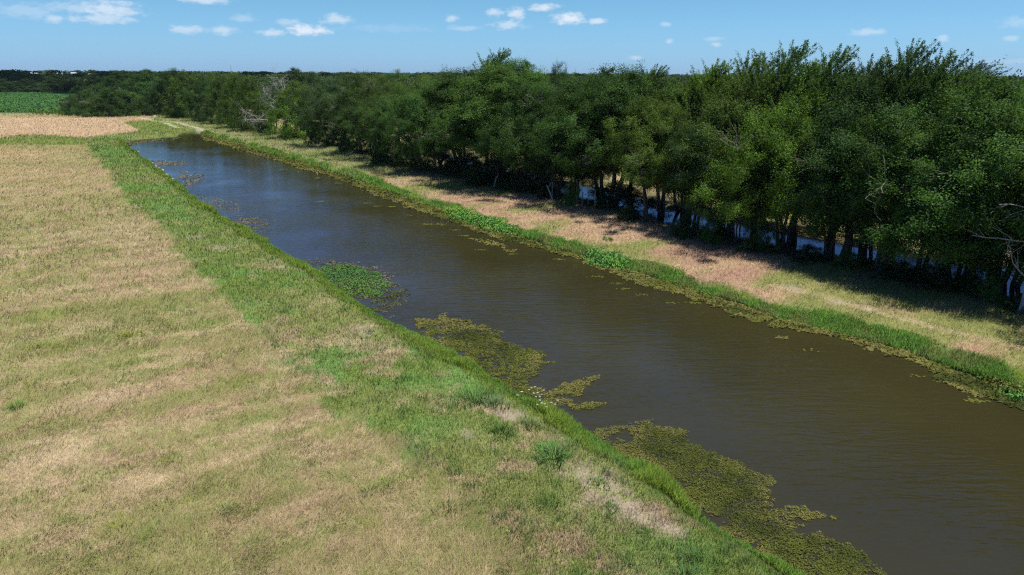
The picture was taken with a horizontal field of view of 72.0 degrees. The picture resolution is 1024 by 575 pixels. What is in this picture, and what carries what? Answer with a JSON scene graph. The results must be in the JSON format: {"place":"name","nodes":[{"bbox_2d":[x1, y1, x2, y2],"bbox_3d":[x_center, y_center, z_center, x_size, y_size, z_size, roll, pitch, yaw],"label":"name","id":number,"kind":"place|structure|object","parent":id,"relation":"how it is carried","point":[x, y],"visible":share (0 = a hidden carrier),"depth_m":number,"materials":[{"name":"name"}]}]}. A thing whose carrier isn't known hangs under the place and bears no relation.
{"place":"outdoors","nodes":[
{"label":"outdoors","id":0,"kind":"place"},
{"bbox_2d":[0,71,1023,574],"bbox_3d":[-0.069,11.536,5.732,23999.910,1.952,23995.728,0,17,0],"label":"ground","id":1,"kind":"structure","parent":0,"point":[628,509],"depth_m":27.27,"materials":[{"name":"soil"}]},
{"bbox_2d":[14,79,48,92],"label":"field edge tree","id":2,"kind":"object","parent":1,"relation":"on","point":[27,86],"visible":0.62,"depth_m":373.68,"materials":[{"name":"green plant"}]},
{"bbox_2d":[0,91,81,111],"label":"crop","id":3,"kind":"object","parent":1,"relation":"on","point":[17,101],"visible":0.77,"depth_m":260.36,"materials":[{"name":"green plant"}]},
{"bbox_2d":[39,73,77,91],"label":"field edge tree","id":4,"kind":"object","parent":1,"relation":"on","point":[53,82],"visible":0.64,"depth_m":380.23,"materials":[{"name":"green plant"}]},
{"bbox_2d":[57,87,112,115],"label":"shrub","id":5,"kind":"object","parent":1,"relation":"on","point":[85,94],"visible":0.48,"depth_m":196.07,"materials":[{"name":"green plant"}]},
{"bbox_2d":[77,72,109,95],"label":"woodland tree","id":6,"kind":"object","parent":1,"relation":"on","point":[91,77],"visible":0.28,"depth_m":239.70,"materials":[{"name":"green plant"}]},
{"bbox_2d":[68,87,145,116],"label":"shrub","id":7,"kind":"object","parent":1,"relation":"on","point":[110,94],"visible":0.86,"depth_m":192.61,"materials":[{"name":"green plant"}]},
{"bbox_2d":[100,69,143,99],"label":"woodland tree","id":8,"kind":"object","parent":1,"relation":"on","point":[118,76],"visible":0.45,"depth_m":230.12,"materials":[{"name":"green plant"}]},
{"bbox_2d":[109,90,152,115],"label":"shrub","id":9,"kind":"object","parent":1,"relation":"on","point":[139,109],"visible":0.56,"depth_m":196.76,"materials":[{"name":"green plant"}]},
{"bbox_2d":[114,70,167,109],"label":"elm tree","id":10,"kind":"object","parent":1,"relation":"on","point":[134,79],"visible":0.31,"depth_m":221.68,"materials":[{"name":"green plant"}]},
{"bbox_2d":[133,71,181,115],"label":"elm tree","id":11,"kind":"object","parent":1,"relation":"on","point":[154,91],"visible":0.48,"depth_m":199.18,"materials":[{"name":"green plant"}]},
{"bbox_2d":[159,69,213,119],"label":"elm tree","id":12,"kind":"object","parent":1,"relation":"on","point":[177,86],"visible":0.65,"depth_m":185.89,"materials":[{"name":"green plant"}]},
{"bbox_2d":[177,73,223,115],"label":"elm tree","id":13,"kind":"object","parent":1,"relation":"on","point":[202,89],"visible":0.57,"depth_m":174.79,"materials":[{"name":"green plant"}]},
{"bbox_2d":[195,73,240,124],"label":"elm tree","id":14,"kind":"object","parent":1,"relation":"on","point":[210,94],"visible":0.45,"depth_m":165.75,"materials":[{"name":"green plant"}]},
{"bbox_2d":[214,73,266,127],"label":"elm tree","id":15,"kind":"object","parent":1,"relation":"on","point":[228,100],"visible":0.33,"depth_m":153.85,"materials":[{"name":"green plant"}]},
{"bbox_2d":[227,76,274,132],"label":"elm tree","id":16,"kind":"object","parent":1,"relation":"on","point":[242,124],"visible":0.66,"depth_m":144.36,"materials":[{"name":"green plant"}]},
{"bbox_2d":[237,61,296,127],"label":"dead tree","id":17,"kind":"object","parent":1,"relation":"on","point":[267,94],"visible":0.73,"depth_m":136.14,"materials":[{"name":"grey wood"}]},
{"bbox_2d":[249,87,287,133],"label":"elm tree","id":18,"kind":"object","parent":1,"relation":"on","point":[259,111],"visible":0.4,"depth_m":139.66,"materials":[{"name":"green plant"}]},
{"bbox_2d":[262,80,335,139],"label":"elm tree","id":19,"kind":"object","parent":1,"relation":"on","point":[286,130],"visible":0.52,"depth_m":129.38,"materials":[{"name":"green plant"}]},
{"bbox_2d":[303,126,324,144],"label":"shrub","id":20,"kind":"object","parent":1,"relation":"on","point":[317,140],"visible":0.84,"depth_m":121.66,"materials":[{"name":"green plant"}]},
{"bbox_2d":[288,74,363,146],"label":"elm tree","id":21,"kind":"object","parent":1,"relation":"on","point":[315,104],"visible":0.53,"depth_m":115.25,"materials":[{"name":"green plant"}]},
{"bbox_2d":[321,127,354,146],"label":"shrub","id":22,"kind":"object","parent":1,"relation":"on","point":[326,141],"visible":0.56,"depth_m":116.97,"materials":[{"name":"green plant"}]},
{"bbox_2d":[318,68,391,154],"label":"elm tree","id":23,"kind":"object","parent":1,"relation":"on","point":[359,85],"visible":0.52,"depth_m":103.47,"materials":[{"name":"green plant"}]},
{"bbox_2d":[325,97,400,157],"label":"elm tree","id":24,"kind":"object","parent":1,"relation":"on","point":[348,126],"visible":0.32,"depth_m":97.40,"materials":[{"name":"green plant"}]},
{"bbox_2d":[360,73,410,104],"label":"woodland tree","id":25,"kind":"object","parent":1,"relation":"on","point":[380,81],"visible":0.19,"depth_m":141.08,"materials":[{"name":"green plant"}]},
{"bbox_2d":[359,83,425,166],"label":"elm tree","id":26,"kind":"object","parent":1,"relation":"on","point":[376,113],"visible":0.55,"depth_m":91.00,"materials":[{"name":"green plant"}]},
{"bbox_2d":[407,147,431,170],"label":"shrub","id":27,"kind":"object","parent":1,"relation":"on","point":[421,166],"visible":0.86,"depth_m":88.38,"materials":[{"name":"green plant"}]},
{"bbox_2d":[395,70,448,129],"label":"woodland tree","id":28,"kind":"object","parent":1,"relation":"on","point":[425,77],"visible":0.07,"depth_m":113.61,"materials":[{"name":"green plant"}]},
{"bbox_2d":[378,79,466,170],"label":"elm tree","id":29,"kind":"object","parent":1,"relation":"on","point":[396,101],"visible":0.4,"depth_m":83.79,"materials":[{"name":"green plant"}]},
{"bbox_2d":[424,149,453,172],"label":"shrub","id":30,"kind":"object","parent":1,"relation":"on","point":[447,156],"visible":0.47,"depth_m":87.41,"materials":[{"name":"green plant"}]},
{"bbox_2d":[391,64,490,171],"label":"woodland tree","id":31,"kind":"object","parent":1,"relation":"on","point":[449,75],"visible":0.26,"depth_m":83.62,"materials":[{"name":"green plant"}]},
{"bbox_2d":[417,99,485,171],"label":"elm tree","id":32,"kind":"object","parent":1,"relation":"on","point":[439,149],"visible":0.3,"depth_m":80.97,"materials":[{"name":"green plant"}]},
{"bbox_2d":[116,139,806,574],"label":"waterside grass","id":33,"kind":"structure","parent":1,"relation":"on","point":[644,471],"depth_m":27.44,"materials":[{"name":"plant"}]},
{"bbox_2d":[447,151,495,177],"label":"shrub","id":34,"kind":"object","parent":1,"relation":"on","point":[470,158],"visible":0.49,"depth_m":83.26,"materials":[{"name":"green plant"}]},
{"bbox_2d":[443,383,502,409],"bbox_3d":[-1.445,4.155,26.902,2.358,0.529,2.255,5,17,14],"label":"grass tuft","id":35,"kind":"object","parent":1,"relation":"on","point":[473,391],"visible":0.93,"depth_m":27.16,"materials":[{"name":"plant"}]},
{"bbox_2d":[441,47,523,161],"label":"woodland tree","id":36,"kind":"object","parent":1,"relation":"on","point":[500,58],"visible":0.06,"depth_m":81.51,"materials":[{"name":"green plant"}]},
{"bbox_2d":[427,58,554,180],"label":"elm tree","id":37,"kind":"object","parent":1,"relation":"on","point":[477,87],"visible":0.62,"depth_m":73.16,"materials":[{"name":"green plant"}]},
{"bbox_2d":[473,391,511,410],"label":"grass tuft","id":38,"kind":"object","parent":1,"relation":"on","point":[491,399],"visible":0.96,"depth_m":26.66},
{"bbox_2d":[478,417,514,441],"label":"grass tuft","id":39,"kind":"object","parent":1,"relation":"on","point":[503,426],"visible":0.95,"depth_m":24.58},
{"bbox_2d":[458,157,535,190],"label":"shrub","id":40,"kind":"object","parent":1,"relation":"on","point":[488,168],"visible":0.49,"depth_m":76.96,"materials":[{"name":"green plant"}]},
{"bbox_2d":[458,74,540,174],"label":"woodland tree","id":41,"kind":"object","parent":1,"relation":"on","point":[487,157],"visible":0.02,"depth_m":79.24,"materials":[{"name":"green plant"}]},
{"bbox_2d":[0,112,1015,574],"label":"meadow grass","id":42,"kind":"structure","parent":1,"relation":"on","point":[462,534],"depth_m":24.42,"materials":[{"name":"plant"}]},
{"bbox_2d":[0,69,1023,119],"bbox_3d":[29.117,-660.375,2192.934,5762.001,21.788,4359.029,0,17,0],"label":"woods","id":43,"kind":"object","parent":1,"relation":"on","point":[13,75],"visible":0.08,"depth_m":399.10,"materials":[{"name":"plant"}]},
{"bbox_2d":[475,54,557,155],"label":"woodland tree","id":44,"kind":"object","parent":1,"relation":"on","point":[526,71],"visible":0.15,"depth_m":76.21,"materials":[{"name":"green plant"}]},
{"bbox_2d":[504,172,528,191],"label":"shrub","id":45,"kind":"object","parent":1,"relation":"on","point":[516,178],"visible":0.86,"depth_m":73.22,"materials":[{"name":"green plant"}]},
{"bbox_2d":[467,74,580,190],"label":"elm tree","id":46,"kind":"object","parent":1,"relation":"on","point":[504,142],"visible":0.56,"depth_m":69.50,"materials":[{"name":"green plant"}]},
{"bbox_2d":[493,161,585,194],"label":"shrub","id":47,"kind":"object","parent":1,"relation":"on","point":[538,178],"visible":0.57,"depth_m":73.20,"materials":[{"name":"green plant"}]},
{"bbox_2d":[526,437,579,471],"bbox_3d":[1.370,5.300,23.015,2.133,0.595,2.361,0,17,0],"label":"grass tuft","id":48,"kind":"object","parent":1,"relation":"on","point":[558,452],"visible":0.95,"depth_m":23.03,"materials":[{"name":"plant"}]},
{"bbox_2d":[506,111,600,196],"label":"elm tree","id":49,"kind":"object","parent":1,"relation":"on","point":[528,149],"visible":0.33,"depth_m":68.80,"materials":[{"name":"green plant"}]},
{"bbox_2d":[530,58,580,102],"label":"woodland tree","id":50,"kind":"object","parent":1,"relation":"on","point":[555,72],"visible":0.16,"depth_m":118.43,"materials":[{"name":"green plant"}]},
{"bbox_2d":[519,71,618,195],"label":"woodland tree","id":51,"kind":"object","parent":1,"relation":"on","point":[597,174],"visible":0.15,"depth_m":70.04,"materials":[{"name":"green plant"}]},
{"bbox_2d":[562,176,578,205],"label":"shrub","id":52,"kind":"object","parent":1,"relation":"on","point":[570,194],"visible":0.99,"depth_m":65.89,"materials":[{"name":"green plant"}]},
{"bbox_2d":[151,115,1023,380],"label":"berm grass","id":53,"kind":"structure","parent":1,"relation":"on","point":[347,160],"depth_m":46.17,"materials":[{"name":"plant"}]},
{"bbox_2d":[542,68,657,199],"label":"woodland tree","id":54,"kind":"object","parent":1,"relation":"on","point":[563,109],"visible":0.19,"depth_m":67.64,"materials":[{"name":"green plant"}]},
{"bbox_2d":[528,60,684,205],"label":"elm tree","id":55,"kind":"object","parent":1,"relation":"on","point":[623,91],"visible":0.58,"depth_m":62.45,"materials":[{"name":"green plant"}]},
{"bbox_2d":[200,130,1023,388],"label":"waterside grass","id":56,"kind":"structure","parent":1,"relation":"on","point":[975,364],"depth_m":37.52,"materials":[{"name":"plant"}]},
{"bbox_2d":[573,180,673,213],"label":"shrub","id":57,"kind":"object","parent":1,"relation":"on","point":[624,193],"visible":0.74,"depth_m":65.49,"materials":[{"name":"green plant"}]},
{"bbox_2d":[616,205,642,220],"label":"shrub","id":58,"kind":"object","parent":1,"relation":"on","point":[625,209],"visible":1,"depth_m":59.60,"materials":[{"name":"green plant"}]},
{"bbox_2d":[582,63,687,205],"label":"woodland tree","id":59,"kind":"object","parent":1,"relation":"on","point":[657,84],"visible":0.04,"depth_m":64.91,"materials":[{"name":"green plant"}]},
{"bbox_2d":[597,95,696,221],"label":"elm tree","id":60,"kind":"object","parent":1,"relation":"on","point":[631,162],"visible":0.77,"depth_m":56.40,"materials":[{"name":"green plant"}]},
{"bbox_2d":[599,81,710,215],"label":"woodland tree","id":61,"kind":"object","parent":1,"relation":"on","point":[660,205],"visible":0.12,"depth_m":60.61,"materials":[{"name":"green plant"}]},
{"bbox_2d":[625,83,728,212],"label":"woodland tree","id":62,"kind":"object","parent":1,"relation":"on","point":[682,210],"visible":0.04,"depth_m":61.13,"materials":[{"name":"green plant"}]},
{"bbox_2d":[668,213,699,239],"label":"shrub","id":63,"kind":"object","parent":1,"relation":"on","point":[687,231],"visible":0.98,"depth_m":53.81,"materials":[{"name":"green plant"}]},
{"bbox_2d":[624,58,744,219],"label":"woodland tree","id":64,"kind":"object","parent":1,"relation":"on","point":[705,79],"visible":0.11,"depth_m":58.99,"materials":[{"name":"green plant"}]},
{"bbox_2d":[651,117,753,232],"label":"elm tree","id":65,"kind":"object","parent":1,"relation":"on","point":[673,143],"visible":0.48,"depth_m":53.49,"materials":[{"name":"green plant"}]},
{"bbox_2d":[696,212,723,244],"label":"shrub","id":66,"kind":"object","parent":1,"relation":"on","point":[704,232],"visible":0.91,"depth_m":52.11,"materials":[{"name":"green plant"}]},
{"bbox_2d":[637,50,795,229],"bbox_3d":[17.927,-11.104,57.046,15.264,15.546,11.954,14,21,37],"label":"woodland tree","id":67,"kind":"object","parent":1,"relation":"on","point":[749,69],"visible":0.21,"depth_m":56.21,"materials":[{"name":"green plant"}]},
{"bbox_2d":[656,71,801,234],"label":"woodland tree","id":68,"kind":"object","parent":1,"relation":"on","point":[749,105],"visible":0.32,"depth_m":52.20,"materials":[{"name":"green plant"}]},
{"bbox_2d":[684,133,795,245],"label":"elm tree","id":69,"kind":"object","parent":1,"relation":"on","point":[736,220],"visible":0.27,"depth_m":50.33,"materials":[{"name":"green plant"}]},
{"bbox_2d":[735,215,782,253],"bbox_3d":[17.310,-3.593,49.076,3.115,3.138,2.600,12,20,33],"label":"shrub","id":70,"kind":"object","parent":1,"relation":"on","point":[757,239],"visible":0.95,"depth_m":48.95,"materials":[{"name":"green plant"}]},
{"bbox_2d":[689,38,841,236],"bbox_3d":[19.482,-10.537,54.083,11.954,16.232,15.264,-1,17,-5],"label":"woodland tree","id":71,"kind":"object","parent":1,"relation":"on","point":[793,62],"visible":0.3,"depth_m":50.85,"materials":[{"name":"green plant"}]},
{"bbox_2d":[683,85,871,252],"bbox_3d":[18.753,-7.760,48.570,14.310,11.971,11.593,-5,18,-16],"label":"elm tree","id":72,"kind":"object","parent":1,"relation":"on","point":[737,173],"visible":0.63,"depth_m":46.98,"materials":[{"name":"green plant"}]},
{"bbox_2d":[741,43,872,245],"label":"woodland tree","id":73,"kind":"object","parent":1,"relation":"on","point":[825,72],"visible":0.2,"depth_m":48.98,"materials":[{"name":"green plant"}]},
{"bbox_2d":[787,242,826,264],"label":"shrub","id":74,"kind":"object","parent":1,"relation":"on","point":[803,253],"visible":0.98,"depth_m":46.84,"materials":[{"name":"green plant"}]},
{"bbox_2d":[770,144,880,261],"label":"elm tree","id":75,"kind":"object","parent":1,"relation":"on","point":[807,212],"visible":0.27,"depth_m":45.05,"materials":[{"name":"green plant"}]},
{"bbox_2d":[755,53,920,254],"bbox_3d":[23.248,-8.537,48.854,10.758,14.754,13.738,-12,21,-36],"label":"woodland tree","id":76,"kind":"object","parent":1,"relation":"on","point":[873,73],"visible":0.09,"depth_m":46.67,"materials":[{"name":"green plant"}]},
{"bbox_2d":[828,247,862,269],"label":"shrub","id":77,"kind":"object","parent":1,"relation":"on","point":[843,261],"visible":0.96,"depth_m":45.25,"materials":[{"name":"green plant"}]},
{"bbox_2d":[757,65,956,258],"bbox_3d":[21.816,-7.707,46.219,14.219,13.120,12.411,11,20,32],"label":"woodland tree","id":78,"kind":"object","parent":1,"relation":"on","point":[828,136],"visible":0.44,"depth_m":43.98,"materials":[{"name":"green plant"}]},
{"bbox_2d":[787,38,953,259],"bbox_3d":[24.456,-8.611,46.597,9.563,15.083,12.211,-9,19,-28],"label":"woodland tree","id":79,"kind":"object","parent":1,"relation":"on","point":[902,67],"visible":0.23,"depth_m":44.38,"materials":[{"name":"green plant"}]},
{"bbox_2d":[816,106,979,272],"bbox_3d":[23.036,-5.818,43.749,8.917,10.664,11.425,-10,20,-31],"label":"elm tree","id":80,"kind":"object","parent":1,"relation":"on","point":[911,136],"visible":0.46,"depth_m":41.45,"materials":[{"name":"green plant"}]},
{"bbox_2d":[812,47,986,262],"bbox_3d":[25.494,-7.841,45.010,9.563,14.344,12.211,-10,20,-30],"label":"woodland tree","id":81,"kind":"object","parent":1,"relation":"on","point":[941,69],"visible":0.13,"depth_m":42.91,"materials":[{"name":"green plant"}]},
{"bbox_2d":[869,258,929,284],"bbox_3d":[23.568,-0.938,42.665,3.308,1.700,2.761,16,23,42],"label":"shrub","id":82,"kind":"object","parent":1,"relation":"on","point":[901,265],"visible":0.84,"depth_m":42.59,"materials":[{"name":"green plant"}]},
{"bbox_2d":[827,72,1023,288],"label":"woodland tree","id":83,"kind":"object","parent":1,"relation":"on","point":[883,237],"visible":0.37,"depth_m":39.10,"materials":[{"name":"green plant"}]},
{"bbox_2d":[837,58,1023,291],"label":"woodland tree","id":84,"kind":"object","parent":1,"relation":"on","point":[981,175],"visible":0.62,"depth_m":37.68,"materials":[{"name":"green plant"}]},
{"bbox_2d":[857,118,1007,277],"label":"elm tree","id":85,"kind":"object","parent":1,"relation":"on","point":[945,137],"visible":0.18,"depth_m":40.01,"materials":[{"name":"green plant"}]},
{"bbox_2d":[904,260,972,292],"bbox_3d":[24.921,-0.569,41.082,3.667,1.962,3.061,12,20,33],"label":"shrub","id":86,"kind":"object","parent":1,"relation":"on","point":[935,281],"visible":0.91,"depth_m":40.94,"materials":[{"name":"green plant"}]},
{"bbox_2d":[897,105,1023,285],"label":"elm tree","id":87,"kind":"object","parent":1,"relation":"on","point":[998,193],"visible":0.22,"depth_m":37.38,"materials":[{"name":"green plant"}]},
{"bbox_2d":[911,59,1010,121],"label":"woodland tree","id":88,"kind":"object","parent":1,"relation":"on","point":[979,66],"visible":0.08,"depth_m":84.44,"materials":[{"name":"green plant"}]},
{"bbox_2d":[944,103,1023,287],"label":"woodland tree","id":89,"kind":"object","parent":1,"relation":"on","point":[1015,285],"visible":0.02,"depth_m":38.87,"materials":[{"name":"green plant"}]},
{"bbox_2d":[949,122,1023,288],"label":"elm tree","id":90,"kind":"object","parent":1,"relation":"on","point":[994,272],"visible":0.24,"depth_m":38.91,"materials":[{"name":"green plant"}]},
{"bbox_2d":[968,274,1004,302],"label":"shrub","id":91,"kind":"object","parent":1,"relation":"on","point":[987,282],"visible":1,"depth_m":38.79,"materials":[{"name":"green plant"}]},
{"bbox_2d":[961,201,1023,313],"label":"dead tree","id":92,"kind":"object","parent":1,"relation":"on","point":[1021,305],"visible":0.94,"depth_m":35.88,"materials":[{"name":"grey wood"}]},
{"bbox_2d":[1000,292,1023,315],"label":"shrub","id":93,"kind":"object","parent":1,"relation":"on","point":[1009,301],"visible":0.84,"depth_m":37.07,"materials":[{"name":"green plant"}]},
{"bbox_2d":[0,0,1023,76],"label":"sky","id":94,"kind":"structure","parent":0,"point":[332,36],"materials":[{"name":"blue"}]},
{"bbox_2d":[125,131,1023,574],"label":"canal water","id":95,"kind":"structure","parent":0,"point":[893,463],"depth_m":30.19,"materials":[{"name":"liquid"}]},
{"bbox_2d":[318,264,390,296],"bbox_3d":[-9.878,-0.515,43.842,4.251,0.347,8.193,-11,20,-33],"label":"water plant","id":96,"kind":"object","parent":95,"relation":"in","point":[364,284],"visible":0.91,"depth_m":43.58,"materials":[{"name":"green plant"}]},
{"bbox_2d":[305,258,415,317],"bbox_3d":[-9.178,-0.426,43.711,4.797,0.170,14.486,-11,20,-33],"label":"algae film","id":97,"kind":"object","parent":95,"relation":"on","point":[380,300],"visible":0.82,"depth_m":42.57,"materials":[{"name":"green plant"}]},
{"bbox_2d":[441,205,481,221],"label":"water plant","id":98,"kind":"object","parent":95,"relation":"in","point":[462,213],"visible":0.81,"depth_m":62.96,"materials":[{"name":"green plant"}]},
{"bbox_2d":[414,313,572,405],"bbox_3d":[-0.741,3.064,32.394,4.192,0.146,13.333,-11,20,-33],"label":"algae mat","id":99,"kind":"object","parent":95,"relation":"on","point":[476,349],"visible":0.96,"depth_m":32.71,"materials":[{"name":"green plant"}]},
{"bbox_2d":[469,213,520,235],"bbox_3d":[-1.210,-5.443,59.467,3.357,0.791,8.799,-11,20,-33],"label":"water plant","id":100,"kind":"object","parent":95,"relation":"in","point":[483,221],"visible":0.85,"depth_m":58.94,"materials":[{"name":"green plant"}]},
{"bbox_2d":[549,375,599,396],"bbox_3d":[2.654,4.019,29.334,1.340,0.120,2.751,10,19,28],"label":"algae mat","id":101,"kind":"object","parent":95,"relation":"on","point":[570,388],"visible":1,"depth_m":28.98,"materials":[{"name":"green plant"}]},
{"bbox_2d":[558,397,606,409],"bbox_3d":[2.679,4.575,27.495,1.988,0.118,1.019,5,17,15],"label":"algae mat","id":102,"kind":"object","parent":95,"relation":"on","point":[588,405],"visible":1,"depth_m":27.46,"materials":[{"name":"green plant"}]},
{"bbox_2d":[583,246,631,269],"bbox_3d":[6.636,-2.264,49.211,3.409,0.761,5.936,0,17,0],"label":"water plant","id":103,"kind":"object","parent":95,"relation":"in","point":[611,262],"visible":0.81,"depth_m":48.06,"materials":[{"name":"green plant"}]},
{"bbox_2d":[201,133,1023,409],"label":"algae","id":104,"kind":"object","parent":95,"relation":"on","point":[964,382],"visible":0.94,"depth_m":41.49,"materials":[{"name":"green plant"}]},
{"bbox_2d":[593,419,886,574],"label":"algae mat","id":105,"kind":"object","parent":95,"relation":"on","point":[827,561],"visible":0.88,"depth_m":21.39,"materials":[{"name":"green plant"}]},
{"bbox_2d":[975,374,1023,400],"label":"water plant","id":106,"kind":"object","parent":95,"relation":"in","point":[1005,384],"visible":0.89,"depth_m":29.00,"materials":[{"name":"green plant"}]},
{"bbox_2d":[420,151,1023,299],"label":"creek water","id":107,"kind":"structure","parent":0,"point":[1007,287],"depth_m":54.83,"materials":[{"name":"liquid"}]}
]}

